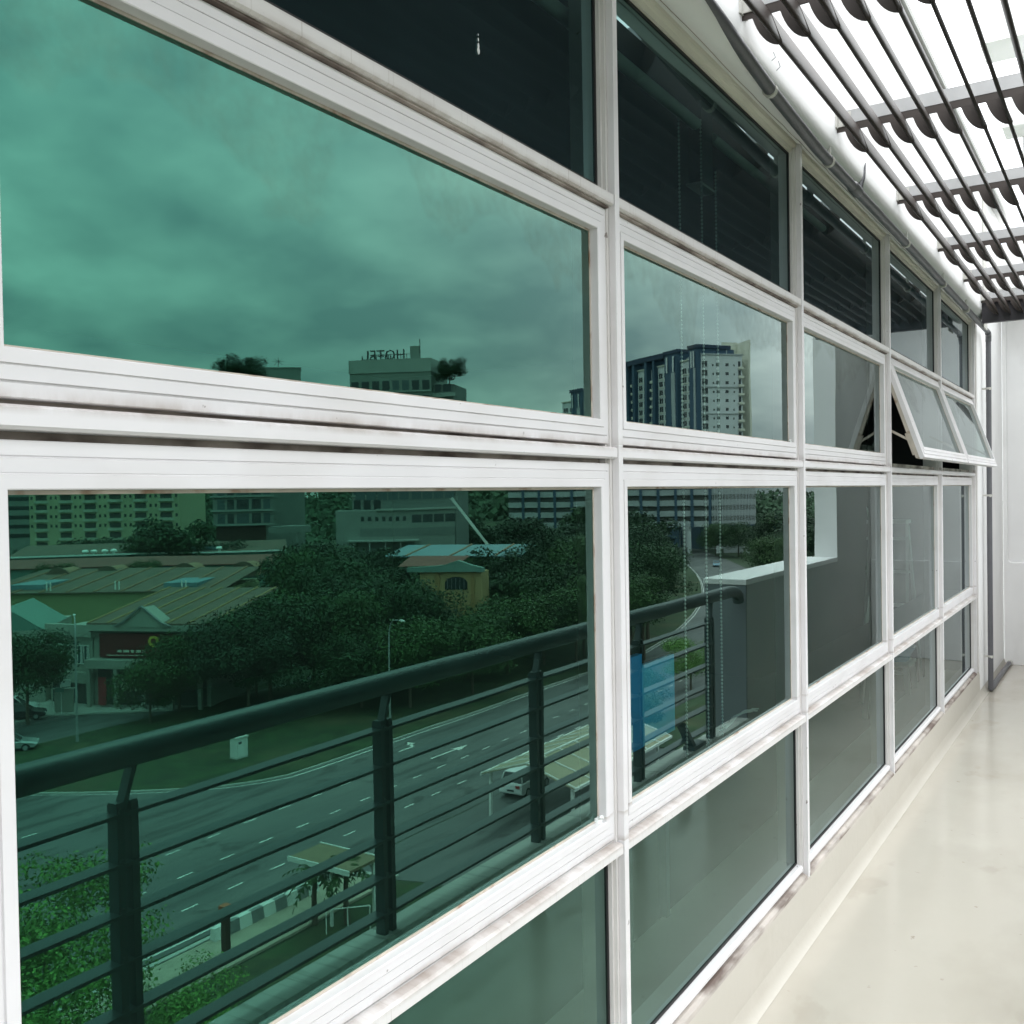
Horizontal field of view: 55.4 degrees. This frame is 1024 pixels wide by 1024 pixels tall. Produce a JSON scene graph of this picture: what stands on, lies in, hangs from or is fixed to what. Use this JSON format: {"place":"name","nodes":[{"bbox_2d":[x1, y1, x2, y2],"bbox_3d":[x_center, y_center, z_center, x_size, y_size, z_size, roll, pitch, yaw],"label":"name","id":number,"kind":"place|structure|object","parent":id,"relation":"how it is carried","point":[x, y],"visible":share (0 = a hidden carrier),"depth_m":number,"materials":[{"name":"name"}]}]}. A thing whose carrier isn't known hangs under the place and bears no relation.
{"place":"outdoors","nodes":[
{"label":"outdoors","id":0,"kind":"place"},
{"bbox_2d":[0,0,705,378],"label":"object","id":1,"kind":"structure","parent":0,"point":[158,190],"depth_m":4.87,"materials":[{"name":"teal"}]},
{"bbox_2d":[98,708,704,1023],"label":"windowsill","id":2,"kind":"object","parent":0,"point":[267,979],"visible":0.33,"depth_m":1.96,"materials":[{"name":"green glass"}]},
{"bbox_2d":[3,325,958,1023],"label":"room walls","id":3,"kind":"structure","parent":0,"point":[243,719],"depth_m":7.71,"materials":[{"name":"green glass"}]},
{"bbox_2d":[629,653,674,951],"bbox_3d":[0.461,1.049,3.301,0.050,1.170,0.370,0,1,33],"label":"teal board","id":4,"kind":"object","parent":3,"relation":"on","point":[652,692],"visible":0.34,"depth_m":3.30,"materials":[{"name":"blue plastic"}]},
{"bbox_2d":[655,0,981,320],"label":"wall beam over windows","id":5,"kind":"structure","parent":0,"point":[809,105],"depth_m":4.26,"materials":[{"name":"white paint"}]},
{"bbox_2d":[660,0,949,295],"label":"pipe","id":6,"kind":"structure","parent":5,"relation":"attached to","point":[782,124],"depth_m":3.38,"materials":[{"name":"metal"}]},
{"bbox_2d":[705,0,1012,690],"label":"drain pipe","id":7,"kind":"object","parent":5,"relation":"attached to","point":[767,85],"visible":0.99,"depth_m":4.39,"materials":[{"name":"grey plastic"}]},
{"bbox_2d":[739,0,1023,330],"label":"louvre canopy","id":8,"kind":"object","parent":5,"relation":"attached to","point":[1006,304],"visible":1,"depth_m":3.68,"materials":[{"name":"grey metal"}]},
{"bbox_2d":[900,0,1009,223],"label":"wall coping","id":9,"kind":"object","parent":5,"relation":"on","point":[917,29],"depth_m":6.00,"materials":[{"name":"white paint"}]},
{"bbox_2d":[757,665,1023,1023],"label":"balcony floor","id":10,"kind":"structure","parent":0,"point":[925,924],"depth_m":3.90,"materials":[{"name":"paint"}]},
{"bbox_2d":[545,672,979,1023],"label":"window plinth","id":11,"kind":"structure","parent":10,"relation":"on","point":[653,954],"depth_m":3.39,"materials":[{"name":"paint"}]},
{"bbox_2d":[0,0,976,1023],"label":"window wall","id":12,"kind":"structure","parent":11,"relation":"on","point":[651,117],"depth_m":2.71,"materials":[{"name":"metal"}]},
{"bbox_2d":[0,0,607,443],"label":"awning window","id":13,"kind":"structure","parent":12,"relation":"attached to","point":[54,376],"depth_m":1.54,"materials":[{"name":"white metal"}]},
{"bbox_2d":[0,439,613,1023],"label":"awning window","id":14,"kind":"structure","parent":12,"relation":"attached to","point":[40,467],"depth_m":1.58,"materials":[{"name":"white metal"}]},
{"bbox_2d":[594,815,603,823],"bbox_3d":[0.213,0.745,2.366,0.025,0.027,0.031,0,1,33],"label":"sealant blob","id":15,"kind":"object","parent":14,"relation":"on","point":[597,818],"visible":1,"depth_m":2.36,"materials":[{"name":"white plastic"}]},
{"bbox_2d":[619,217,796,457],"bbox_3d":[0.662,-0.474,3.081,0.029,0.574,1.560,0,1,33],"label":"awning window","id":16,"kind":"structure","parent":12,"relation":"attached to","point":[750,336],"depth_m":3.19,"materials":[{"name":"white metal"}]},
{"bbox_2d":[623,464,799,827],"bbox_3d":[0.676,0.325,3.095,0.029,0.928,1.560,0,1,33],"label":"awning window","id":17,"kind":"structure","parent":12,"relation":"attached to","point":[753,689],"depth_m":3.24,"materials":[{"name":"white metal"}]},
{"bbox_2d":[804,313,885,464],"bbox_3d":[1.516,-0.512,4.419,0.029,0.574,1.560,0,1,33],"label":"awning window","id":18,"kind":"structure","parent":12,"relation":"attached to","point":[845,413],"depth_m":4.37,"materials":[{"name":"white metal"}]},
{"bbox_2d":[806,471,887,705],"bbox_3d":[1.529,0.287,4.433,0.029,0.928,1.560,0,1,33],"label":"awning window","id":19,"kind":"structure","parent":12,"relation":"attached to","point":[846,548],"depth_m":4.39,"materials":[{"name":"glass"}]},
{"bbox_2d":[892,475,938,647],"bbox_3d":[2.383,0.249,5.771,0.029,0.928,1.560,0,1,33],"label":"awning window","id":20,"kind":"structure","parent":12,"relation":"attached to","point":[915,553],"depth_m":5.80,"materials":[{"name":"glass"}]},
{"bbox_2d":[891,358,967,463],"bbox_3d":[2.389,-0.545,5.744,0.172,0.573,1.560,-22,-10,31],"label":"awning window","id":21,"kind":"structure","parent":12,"relation":"attached to","point":[926,419],"depth_m":5.55,"materials":[{"name":"white metal"}]},
{"bbox_2d":[943,477,972,613],"bbox_3d":[3.236,0.211,7.108,0.029,0.928,1.560,0,1,33],"label":"awning window","id":22,"kind":"structure","parent":12,"relation":"attached to","point":[957,546],"depth_m":7.19,"materials":[{"name":"glass"}]},
{"bbox_2d":[942,384,996,466],"bbox_3d":[3.242,-0.584,7.081,0.172,0.573,1.560,-22,-10,31],"label":"awning window","id":23,"kind":"structure","parent":12,"relation":"attached to","point":[969,430],"depth_m":7.06,"materials":[{"name":"white metal"}]},
{"bbox_3d":[0.729,-1.224,3.416,0.060,0.278,2.600,0,1,33],"label":"roller blind","id":24,"kind":"object","parent":12,"relation":"attached to","visible":0},
{"bbox_2d":[679,274,687,757],"bbox_3d":[0.535,-0.211,3.058,0.008,2.035,0.007,0,1,33],"label":"bead chain","id":25,"kind":"object","parent":24,"relation":"hanging from","point":[683,504],"visible":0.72,"depth_m":3.06,"materials":[{"name":"white plastic"}]},
{"bbox_2d":[702,305,708,675],"bbox_3d":[0.634,-0.258,3.213,0.008,2.060,0.007,0,1,33],"label":"bead chain","id":26,"kind":"object","parent":24,"relation":"hanging from","point":[705,494],"visible":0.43,"depth_m":3.22,"materials":[{"name":"white plastic"}]},
{"bbox_2d":[731,659,1005,1023],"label":"floor cove","id":27,"kind":"object","parent":10,"relation":"on","point":[759,1001],"visible":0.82,"depth_m":4.08,"materials":[{"name":"paint"}]},
{"bbox_2d":[976,204,1003,689],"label":"wall pier","id":28,"kind":"structure","parent":10,"relation":"on","point":[997,503],"depth_m":8.68,"materials":[{"name":"white paint"}]},
{"bbox_2d":[974,322,978,671],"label":"wall jamb trim","id":29,"kind":"structure","parent":28,"relation":"attached to","point":[976,509],"depth_m":7.81,"materials":[{"name":"metal"}]},
{"bbox_2d":[1006,320,1023,562],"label":"wall end","id":30,"kind":"structure","parent":10,"relation":"on","point":[1015,392],"depth_m":9.27,"materials":[{"name":"white paint"}]},
{"bbox_2d":[996,242,1023,290],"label":"roof slab","id":31,"kind":"structure","parent":30,"relation":"on","point":[1013,259],"depth_m":8.86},
{"bbox_2d":[1001,322,1023,664],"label":"wall end lower panel","id":32,"kind":"structure","parent":30,"relation":"attached to","point":[1013,578],"depth_m":9.28,"materials":[{"name":"white paint"}]},
{"bbox_2d":[907,0,1022,474],"label":"sky","id":33,"kind":"structure","parent":0,"point":[955,14],"materials":[{"name":"white"}]},
{"bbox_2d":[979,0,1023,242],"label":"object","id":34,"kind":"structure","parent":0,"point":[995,31],"depth_m":14.05,"materials":[{"name":"white"}]}
]}

